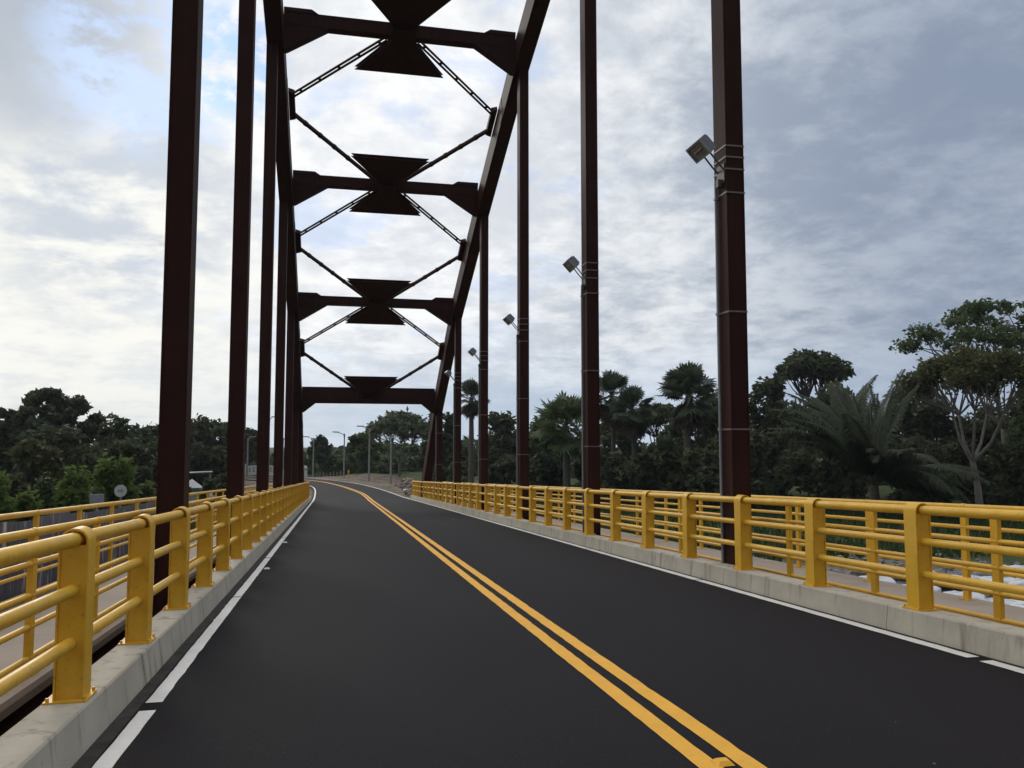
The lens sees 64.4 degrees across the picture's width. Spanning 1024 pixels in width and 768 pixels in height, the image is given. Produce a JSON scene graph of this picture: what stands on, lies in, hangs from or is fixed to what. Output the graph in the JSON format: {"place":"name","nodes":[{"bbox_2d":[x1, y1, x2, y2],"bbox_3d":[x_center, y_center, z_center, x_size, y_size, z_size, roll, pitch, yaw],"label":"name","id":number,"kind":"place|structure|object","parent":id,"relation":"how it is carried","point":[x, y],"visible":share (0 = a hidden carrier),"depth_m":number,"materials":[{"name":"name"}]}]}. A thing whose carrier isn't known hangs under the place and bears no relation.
{"place":"outdoors","nodes":[
{"label":"outdoors","id":0,"kind":"place"},
{"bbox_2d":[0,531,215,720],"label":"walkway","id":1,"kind":"structure","parent":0,"point":[21,694],"depth_m":8.30,"materials":[{"name":"concrete"}]},
{"bbox_2d":[0,484,272,603],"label":"walkway railing","id":2,"kind":"object","parent":1,"relation":"on","point":[35,514],"visible":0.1,"depth_m":12.56,"materials":[{"name":"metal"}]},
{"bbox_2d":[0,485,283,678],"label":"walkway railing","id":3,"kind":"object","parent":1,"relation":"on","point":[27,629],"visible":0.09,"depth_m":6.96,"materials":[{"name":"metal"}]},
{"bbox_2d":[6,515,216,533],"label":"grass","id":4,"kind":"structure","parent":0,"point":[192,525],"depth_m":53.73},
{"bbox_2d":[0,0,1023,447],"label":"sky","id":5,"kind":"structure","parent":0,"point":[883,140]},
{"bbox_2d":[47,447,1023,600],"bbox_3d":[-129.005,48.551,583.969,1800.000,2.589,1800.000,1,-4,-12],"label":"ground","id":6,"kind":"structure","parent":0,"point":[381,481],"depth_m":76.49,"materials":[{"name":"soil"}]},
{"bbox_2d":[0,416,18,475],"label":"tree","id":7,"kind":"object","parent":6,"relation":"on","point":[6,444],"visible":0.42,"depth_m":76.91,"materials":[{"name":"green plant"}]},
{"bbox_2d":[0,469,44,522],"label":"bush","id":8,"kind":"object","parent":6,"relation":"on","point":[25,501],"visible":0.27,"depth_m":34.10,"materials":[{"name":"green plant"}]},
{"bbox_2d":[0,437,64,508],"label":"tree","id":9,"kind":"object","parent":6,"relation":"on","point":[35,458],"visible":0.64,"depth_m":52.72,"materials":[{"name":"green plant"}]},
{"bbox_2d":[33,472,62,515],"bbox_3d":[-21.340,6.275,37.197,2.641,4.585,2.447,1,-4,-12],"label":"bush","id":10,"kind":"object","parent":6,"relation":"on","point":[46,491],"visible":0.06,"depth_m":37.10,"materials":[{"name":"green plant"}]},
{"bbox_2d":[0,386,106,452],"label":"tree","id":11,"kind":"object","parent":6,"relation":"on","point":[59,409],"visible":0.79,"depth_m":74.77,"materials":[{"name":"green plant"}]},
{"bbox_2d":[3,421,103,508],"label":"tree","id":12,"kind":"object","parent":6,"relation":"on","point":[82,455],"visible":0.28,"depth_m":67.95,"materials":[{"name":"green plant"}]},
{"bbox_2d":[51,463,98,513],"bbox_3d":[-19.201,5.958,35.735,1.961,5.038,2.137,1,-4,-12],"label":"bush","id":13,"kind":"object","parent":6,"relation":"on","point":[74,487],"visible":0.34,"depth_m":35.75,"materials":[{"name":"green plant"}]},
{"bbox_2d":[0,501,154,611],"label":"sheet fence","id":14,"kind":"object","parent":6,"relation":"on","point":[12,589],"visible":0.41,"depth_m":12.12,"materials":[{"name":"grey metal"}]},
{"bbox_2d":[89,494,103,510],"bbox_3d":[-15.810,6.165,30.876,0.540,3.940,0.085,0,-4,-1],"label":"square sign","id":15,"kind":"object","parent":6,"relation":"on","point":[96,498],"visible":0.5,"depth_m":30.97,"materials":[{"name":"metal"}]},
{"bbox_2d":[89,486,108,510],"bbox_3d":[-20.101,6.739,38.794,2.065,3.803,2.398,-3,-5,38],"label":"bush","id":16,"kind":"object","parent":6,"relation":"on","point":[100,490],"visible":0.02,"depth_m":39.17,"materials":[{"name":"green plant"}]},
{"bbox_2d":[89,452,143,508],"bbox_3d":[-20.024,6.074,40.962,2.957,5.301,3.613,1,-4,-12],"label":"bush","id":17,"kind":"object","parent":6,"relation":"on","point":[110,478],"visible":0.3,"depth_m":40.60,"materials":[{"name":"green plant"}]},
{"bbox_2d":[77,413,157,460],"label":"tree","id":18,"kind":"object","parent":6,"relation":"on","point":[108,436],"visible":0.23,"depth_m":83.02,"materials":[{"name":"green plant"}]},
{"bbox_2d":[114,485,126,507],"bbox_3d":[-15.516,6.098,32.133,0.480,4.204,0.106,0,-4,-2],"label":"round sign","id":19,"kind":"object","parent":6,"relation":"on","point":[120,491],"visible":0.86,"depth_m":32.23,"materials":[{"name":"metal"}]},
{"bbox_2d":[94,437,157,498],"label":"tree","id":20,"kind":"object","parent":6,"relation":"on","point":[145,456],"visible":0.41,"depth_m":68.98,"materials":[{"name":"green plant"}]},
{"bbox_2d":[12,440,255,474],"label":"bank woods","id":21,"kind":"object","parent":6,"relation":"on","point":[95,443],"depth_m":116.49,"materials":[{"name":"green plant"}]},
{"bbox_2d":[137,479,156,503],"bbox_3d":[-19.421,6.974,43.544,2.450,3.829,2.304,1,-4,-12],"label":"bush","id":22,"kind":"object","parent":6,"relation":"on","point":[147,489],"visible":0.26,"depth_m":43.01,"materials":[{"name":"green plant"}]},
{"bbox_2d":[146,422,158,437],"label":"tree","id":23,"kind":"object","parent":6,"relation":"on","point":[154,429],"visible":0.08,"depth_m":88.88,"materials":[{"name":"green plant"}]},
{"bbox_2d":[0,496,310,767],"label":"curb","id":24,"kind":"structure","parent":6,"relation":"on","point":[56,736],"depth_m":5.63,"materials":[{"name":"concrete"}]},
{"bbox_2d":[0,482,309,704],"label":"road railing","id":25,"kind":"object","parent":24,"relation":"on","point":[255,516],"visible":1,"depth_m":6.69,"materials":[{"name":"metal"}]},
{"bbox_2d":[189,479,201,506],"bbox_3d":[-25.486,8.705,64.723,1.600,2.279,1.600,2,-5,-30],"label":"kiosk","id":26,"kind":"object","parent":6,"relation":"on","point":[196,486],"visible":0.31,"depth_m":64.31,"materials":[{"name":"white paint"}]},
{"bbox_2d":[189,492,196,505],"bbox_3d":[-25.206,9.107,64.200,0.600,1.099,0.030,2,-5,-30],"label":"door","id":27,"kind":"structure","parent":26,"relation":"in","point":[193,497],"depth_m":64.20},
{"bbox_2d":[190,471,212,477],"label":"shelter","id":28,"kind":"object","parent":6,"relation":"on","point":[209,472],"visible":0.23,"depth_m":81.35,"materials":[{"name":"metal"}]},
{"bbox_2d":[189,413,227,485],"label":"tree","id":29,"kind":"object","parent":6,"relation":"on","point":[207,450],"visible":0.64,"depth_m":91.65,"materials":[{"name":"green plant"}]},
{"bbox_2d":[197,473,225,512],"bbox_3d":[-21.683,8.330,59.680,2.765,3.671,2.513,1,-4,-12],"label":"bush","id":30,"kind":"object","parent":6,"relation":"on","point":[216,483],"visible":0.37,"depth_m":59.49,"materials":[{"name":"green plant"}]},
{"bbox_2d":[245,427,256,465],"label":"tree","id":31,"kind":"object","parent":6,"relation":"on","point":[252,452],"visible":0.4,"depth_m":111.06,"materials":[{"name":"green plant"}]},
{"bbox_2d":[246,436,255,475],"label":"street lamp","id":32,"kind":"object","parent":6,"relation":"on","point":[247,454],"visible":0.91,"depth_m":106.07,"materials":[{"name":"metal"}]},
{"bbox_2d":[245,464,283,475],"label":"white balustrade","id":33,"kind":"object","parent":6,"relation":"on","point":[255,470],"visible":0.27,"depth_m":107.74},
{"bbox_2d":[303,436,313,476],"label":"street lamp","id":34,"kind":"object","parent":6,"relation":"on","point":[313,457],"visible":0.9,"depth_m":114.07,"materials":[{"name":"metal"}]},
{"bbox_2d":[306,434,335,476],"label":"tree","id":35,"kind":"object","parent":6,"relation":"on","point":[322,454],"visible":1,"depth_m":135.35,"materials":[{"name":"green plant"}]},
{"bbox_2d":[333,431,344,476],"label":"street lamp","id":36,"kind":"object","parent":6,"relation":"on","point":[343,454],"visible":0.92,"depth_m":104.30,"materials":[{"name":"metal"}]},
{"bbox_2d":[357,426,369,481],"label":"street lamp","id":37,"kind":"object","parent":6,"relation":"on","point":[368,454],"visible":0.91,"depth_m":95.06,"materials":[{"name":"metal"}]},
{"bbox_2d":[345,432,383,473],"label":"tree","id":38,"kind":"object","parent":6,"relation":"on","point":[358,444],"visible":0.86,"depth_m":124.86,"materials":[{"name":"green plant"}]},
{"bbox_2d":[0,0,752,735],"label":"arch bridge","id":39,"kind":"structure","parent":6,"relation":"on","point":[404,36],"depth_m":24.69,"materials":[{"name":"red metal"}]},
{"bbox_2d":[445,370,454,385],"bbox_3d":[-3.072,-0.306,40.276,0.506,0.785,0.514,1,-4,-12],"label":"floodlight","id":40,"kind":"object","parent":39,"relation":"attached to","point":[448,373],"visible":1,"depth_m":40.16,"materials":[{"name":"metal"}]},
{"bbox_2d":[468,348,480,366],"bbox_3d":[-1.545,-1.096,33.383,0.503,0.787,0.513,1,-4,-12],"label":"floodlight","id":41,"kind":"object","parent":39,"relation":"attached to","point":[471,351],"visible":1,"depth_m":33.30,"materials":[{"name":"metal"}]},
{"bbox_2d":[502,314,519,337],"bbox_3d":[-0.018,-1.883,26.489,0.502,0.785,0.507,1,-4,-12],"label":"floodlight","id":42,"kind":"object","parent":39,"relation":"attached to","point":[508,319],"visible":1,"depth_m":26.41,"materials":[{"name":"metal"}]},
{"bbox_2d":[562,256,585,289],"bbox_3d":[1.511,-2.670,19.595,0.498,0.780,0.512,1,-4,-12],"label":"floodlight","id":43,"kind":"object","parent":39,"relation":"attached to","point":[570,264],"visible":1,"depth_m":19.52,"materials":[{"name":"metal"}]},
{"bbox_2d":[685,134,724,188],"bbox_3d":[3.038,-3.457,12.700,0.498,0.778,0.506,1,-4,-12],"label":"floodlight","id":44,"kind":"object","parent":39,"relation":"attached to","point":[700,149],"visible":1,"depth_m":12.65,"materials":[{"name":"metal"}]},
{"bbox_2d":[377,434,391,483],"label":"street lamp","id":45,"kind":"object","parent":6,"relation":"on","point":[390,457],"visible":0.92,"depth_m":88.57,"materials":[{"name":"metal"}]},
{"bbox_2d":[364,406,428,476],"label":"tree","id":46,"kind":"object","parent":6,"relation":"on","point":[403,426],"visible":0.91,"depth_m":108.70,"materials":[{"name":"green plant"}]},
{"bbox_2d":[249,435,573,476],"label":"woods","id":47,"kind":"object","parent":6,"relation":"on","point":[381,466],"visible":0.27,"depth_m":151.78,"materials":[{"name":"green plant"}]},
{"bbox_2d":[394,477,450,495],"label":"rubble","id":48,"kind":"object","parent":6,"relation":"on","point":[405,483],"visible":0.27,"depth_m":74.57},
{"bbox_2d":[417,411,468,484],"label":"tree","id":49,"kind":"object","parent":6,"relation":"on","point":[447,443],"visible":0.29,"depth_m":102.02,"materials":[{"name":"green plant"}]},
{"bbox_2d":[432,461,477,486],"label":"bush","id":50,"kind":"object","parent":6,"relation":"on","point":[464,473],"visible":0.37,"depth_m":96.54,"materials":[{"name":"green plant"}]},
{"bbox_2d":[461,377,489,482],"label":"fan palm","id":51,"kind":"object","parent":6,"relation":"on","point":[469,410],"visible":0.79,"depth_m":83.59,"materials":[{"name":"green plant"}]},
{"bbox_2d":[474,410,515,481],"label":"tree","id":52,"kind":"object","parent":6,"relation":"on","point":[502,439],"visible":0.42,"depth_m":102.36,"materials":[{"name":"green plant"}]},
{"bbox_2d":[477,453,515,490],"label":"bush","id":53,"kind":"object","parent":6,"relation":"on","point":[504,466],"visible":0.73,"depth_m":90.59,"materials":[{"name":"green plant"}]},
{"bbox_2d":[529,450,562,495],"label":"bush","id":54,"kind":"object","parent":6,"relation":"on","point":[542,472],"visible":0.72,"depth_m":82.65,"materials":[{"name":"green plant"}]},
{"bbox_2d":[529,415,572,486],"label":"tree","id":55,"kind":"object","parent":6,"relation":"on","point":[533,449],"visible":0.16,"depth_m":88.59,"materials":[{"name":"green plant"}]},
{"bbox_2d":[530,391,603,486],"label":"fan palm","id":56,"kind":"object","parent":6,"relation":"on","point":[565,410],"visible":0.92,"depth_m":78.89,"materials":[{"name":"green plant"}]},
{"bbox_2d":[571,452,605,499],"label":"bush","id":57,"kind":"object","parent":6,"relation":"on","point":[577,465],"visible":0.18,"depth_m":79.48,"materials":[{"name":"green plant"}]},
{"bbox_2d":[599,369,637,451],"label":"fan palm","id":58,"kind":"object","parent":6,"relation":"on","point":[610,382],"visible":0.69,"depth_m":86.48,"materials":[{"name":"green plant"}]},
{"bbox_2d":[600,449,642,505],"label":"bush","id":59,"kind":"object","parent":6,"relation":"on","point":[617,472],"visible":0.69,"depth_m":69.60,"materials":[{"name":"green plant"}]},
{"bbox_2d":[600,410,645,464],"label":"tree","id":60,"kind":"object","parent":6,"relation":"on","point":[624,445],"visible":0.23,"depth_m":90.94,"materials":[{"name":"green plant"}]},
{"bbox_2d":[607,385,658,462],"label":"fan palm","id":61,"kind":"object","parent":6,"relation":"on","point":[632,423],"visible":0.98,"depth_m":82.53,"materials":[{"name":"green plant"}]},
{"bbox_2d":[636,402,674,445],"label":"tree","id":62,"kind":"object","parent":6,"relation":"on","point":[661,418],"visible":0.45,"depth_m":96.01,"materials":[{"name":"green plant"}]},
{"bbox_2d":[631,433,705,507],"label":"bush","id":63,"kind":"object","parent":6,"relation":"on","point":[669,456],"visible":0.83,"depth_m":71.90,"materials":[{"name":"green plant"}]},
{"bbox_2d":[646,420,692,488],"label":"tree","id":64,"kind":"object","parent":6,"relation":"on","point":[667,429],"visible":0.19,"depth_m":87.93,"materials":[{"name":"green plant"}]},
{"bbox_2d":[655,361,717,452],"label":"fan palm","id":65,"kind":"object","parent":6,"relation":"on","point":[688,414],"visible":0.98,"depth_m":77.16,"materials":[{"name":"green plant"}]},
{"bbox_2d":[680,396,718,465],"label":"tree","id":66,"kind":"object","parent":6,"relation":"on","point":[711,431],"visible":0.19,"depth_m":84.19,"materials":[{"name":"green plant"}]},
{"bbox_2d":[682,435,719,510],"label":"bush","id":67,"kind":"object","parent":6,"relation":"on","point":[705,475],"visible":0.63,"depth_m":66.44,"materials":[{"name":"green plant"}]},
{"bbox_2d":[694,388,765,463],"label":"tree","id":68,"kind":"object","parent":6,"relation":"on","point":[716,390],"depth_m":94.95,"materials":[{"name":"green plant"}]},
{"bbox_2d":[445,486,1023,561],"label":"grass","id":69,"kind":"structure","parent":6,"relation":"on","point":[938,530],"depth_m":50.53,"materials":[{"name":"plant"}]},
{"bbox_2d":[749,372,792,471],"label":"tree","id":70,"kind":"object","parent":6,"relation":"on","point":[774,387],"visible":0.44,"depth_m":94.26,"materials":[{"name":"green plant"}]},
{"bbox_2d":[750,428,796,508],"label":"bush","id":71,"kind":"object","parent":6,"relation":"on","point":[774,482],"visible":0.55,"depth_m":67.70,"materials":[{"name":"green plant"}]},
{"bbox_2d":[570,415,987,480],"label":"bank woods","id":72,"kind":"object","parent":6,"relation":"on","point":[572,475],"visible":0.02,"depth_m":122.59,"materials":[{"name":"green plant"}]},
{"bbox_2d":[775,348,855,402],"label":"tree","id":73,"kind":"object","parent":6,"relation":"on","point":[823,367],"visible":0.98,"depth_m":96.10,"materials":[{"name":"green plant"}]},
{"bbox_2d":[769,377,871,496],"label":"tree","id":74,"kind":"object","parent":6,"relation":"on","point":[782,448],"visible":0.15,"depth_m":86.02,"materials":[{"name":"green plant"}]},
{"bbox_2d":[785,439,870,498],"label":"bush","id":75,"kind":"object","parent":6,"relation":"on","point":[829,479],"visible":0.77,"depth_m":67.34,"materials":[{"name":"green plant"}]},
{"bbox_2d":[768,375,940,498],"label":"feather palm","id":76,"kind":"object","parent":6,"relation":"on","point":[858,397],"visible":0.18,"depth_m":75.54,"materials":[{"name":"green plant"}]},
{"bbox_2d":[859,576,896,583],"bbox_3d":[13.933,7.601,31.136,1.441,0.486,0.913,-1,-2,9],"label":"sandbag","id":77,"kind":"object","parent":6,"relation":"on","point":[886,579],"visible":0.21,"depth_m":30.91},
{"bbox_2d":[765,369,994,514],"bbox_3d":[26.359,4.481,58.697,14.387,11.873,12.983,-3,-5,38],"label":"feather palm","id":78,"kind":"object","parent":6,"relation":"on","point":[862,445],"visible":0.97,"depth_m":59.25,"materials":[{"name":"green plant"}]},
{"bbox_2d":[752,548,1020,597],"bbox_3d":[15.302,8.017,34.772,15.244,0.751,14.150,1,-4,-12],"label":"rubble","id":79,"kind":"object","parent":6,"relation":"on","point":[902,564],"visible":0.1,"depth_m":36.29,"materials":[{"name":"grey stone"}]},
{"bbox_2d":[883,432,948,502],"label":"bush","id":80,"kind":"object","parent":6,"relation":"on","point":[922,445],"visible":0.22,"depth_m":67.62,"materials":[{"name":"green plant"}]},
{"bbox_2d":[878,390,977,496],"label":"tree","id":81,"kind":"object","parent":6,"relation":"on","point":[926,420],"visible":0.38,"depth_m":84.12,"materials":[{"name":"green plant"}]},
{"bbox_2d":[888,297,1023,442],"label":"tree","id":82,"kind":"object","parent":6,"relation":"on","point":[974,311],"visible":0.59,"depth_m":74.97,"materials":[{"name":"green plant"}]},
{"bbox_2d":[891,341,1023,504],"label":"tree","id":83,"kind":"object","parent":6,"relation":"on","point":[966,369],"visible":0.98,"depth_m":61.86,"materials":[{"name":"green plant"}]},
{"bbox_2d":[943,590,985,597],"bbox_3d":[15.629,7.416,28.165,1.441,0.486,0.912,1,-4,-10],"label":"sandbag","id":84,"kind":"object","parent":6,"relation":"on","point":[954,592],"visible":0.27,"depth_m":28.09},
{"bbox_2d":[941,438,996,504],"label":"bush","id":85,"kind":"object","parent":6,"relation":"on","point":[955,453],"visible":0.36,"depth_m":68.87,"materials":[{"name":"green plant"}]},
{"bbox_2d":[959,575,988,588],"bbox_3d":[17.016,7.326,29.939,1.431,0.496,0.916,0,2,1],"label":"sandbag","id":86,"kind":"object","parent":6,"relation":"on","point":[976,577],"visible":0.2,"depth_m":29.84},
{"bbox_2d":[972,596,992,600],"bbox_3d":[15.748,7.372,27.171,1.430,0.485,0.939,0,0,5],"label":"sandbag","id":87,"kind":"object","parent":6,"relation":"on","point":[983,598],"visible":0.15,"depth_m":27.13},
{"bbox_2d":[950,402,1021,488],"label":"tree","id":88,"kind":"object","parent":6,"relation":"on","point":[991,426],"visible":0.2,"depth_m":83.12,"materials":[{"name":"green plant"}]},
{"bbox_2d":[973,565,1009,576],"bbox_3d":[18.757,7.274,31.680,1.430,0.485,0.939,0,-2,-3],"label":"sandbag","id":89,"kind":"object","parent":6,"relation":"on","point":[982,574],"visible":0.13,"depth_m":31.38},
{"bbox_2d":[981,576,1012,589],"bbox_3d":[17.840,7.289,29.701,1.460,0.497,0.925,-1,-3,13],"label":"sandbag","id":90,"kind":"object","parent":6,"relation":"on","point":[1006,580],"visible":0.21,"depth_m":29.69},
{"bbox_2d":[985,439,1023,505],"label":"bush","id":91,"kind":"object","parent":6,"relation":"on","point":[1007,466],"visible":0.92,"depth_m":63.38,"materials":[{"name":"green plant"}]},
{"bbox_2d":[991,599,1023,604],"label":"sandbag","id":92,"kind":"object","parent":6,"relation":"on","point":[1009,601],"visible":0.3,"depth_m":26.62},
{"bbox_2d":[999,381,1023,448],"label":"tree","id":93,"kind":"object","parent":6,"relation":"on","point":[1016,413],"visible":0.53,"depth_m":69.45,"materials":[{"name":"green plant"}]},
{"bbox_2d":[1007,578,1023,585],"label":"sandbag","id":94,"kind":"object","parent":6,"relation":"on","point":[1017,581],"visible":0.43,"depth_m":29.18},
{"bbox_2d":[90,475,1023,767],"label":"road","id":95,"kind":"structure","parent":0,"point":[356,629],"depth_m":6.61,"materials":[{"name":"asphalt"}]},
{"bbox_2d":[71,500,311,767],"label":"gutter","id":96,"kind":"object","parent":95,"relation":"on","point":[94,751],"visible":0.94,"depth_m":6.37,"materials":[{"name":"concrete"}]},
{"bbox_2d":[92,479,315,767],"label":"edge line","id":97,"kind":"object","parent":95,"relation":"on","point":[113,753],"visible":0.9,"depth_m":6.52,"materials":[{"name":"white paint"}]},
{"bbox_2d":[252,476,723,767],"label":"line","id":98,"kind":"object","parent":95,"relation":"on","point":[696,756],"visible":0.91,"depth_m":6.32,"materials":[{"name":"yellow paint"}]},
{"bbox_2d":[255,476,766,767],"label":"line","id":99,"kind":"object","parent":95,"relation":"on","point":[720,743],"visible":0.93,"depth_m":6.31,"materials":[{"name":"yellow paint"}]},
{"bbox_2d":[313,478,1023,673],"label":"edge line","id":100,"kind":"object","parent":95,"relation":"on","point":[991,662],"visible":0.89,"depth_m":9.44,"materials":[{"name":"white paint"}]},
{"bbox_2d":[711,757,734,766],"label":"road stud","id":101,"kind":"object","parent":95,"relation":"on","point":[722,762],"visible":1,"depth_m":4.49,"materials":[{"name":"yellow paint"}]},
{"bbox_2d":[445,498,1023,627],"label":"walkway","id":102,"kind":"structure","parent":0,"point":[1015,613],"depth_m":11.90,"materials":[{"name":"concrete"}]},
{"bbox_2d":[445,482,1023,600],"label":"walkway railing","id":103,"kind":"object","parent":102,"relation":"on","point":[964,526],"visible":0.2,"depth_m":12.38,"materials":[{"name":"metal"}]},
{"bbox_2d":[445,486,1023,627],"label":"walkway railing","id":104,"kind":"object","parent":102,"relation":"on","point":[996,567],"visible":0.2,"depth_m":9.95,"materials":[{"name":"metal"}]},
{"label":"bridge deck","id":105,"kind":"structure","parent":0,"visible":0},
{"bbox_2d":[410,495,1023,666],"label":"curb","id":106,"kind":"structure","parent":105,"relation":"on","point":[997,641],"depth_m":9.38,"materials":[{"name":"concrete"}]},
{"bbox_2d":[412,480,1023,611],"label":"road railing","id":107,"kind":"object","parent":106,"relation":"on","point":[917,571],"visible":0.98,"depth_m":10.41,"materials":[{"name":"metal"}]},
{"bbox_2d":[413,499,1023,667],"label":"gutter","id":108,"kind":"object","parent":105,"relation":"on","point":[795,604],"visible":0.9,"depth_m":9.43,"materials":[{"name":"concrete"}]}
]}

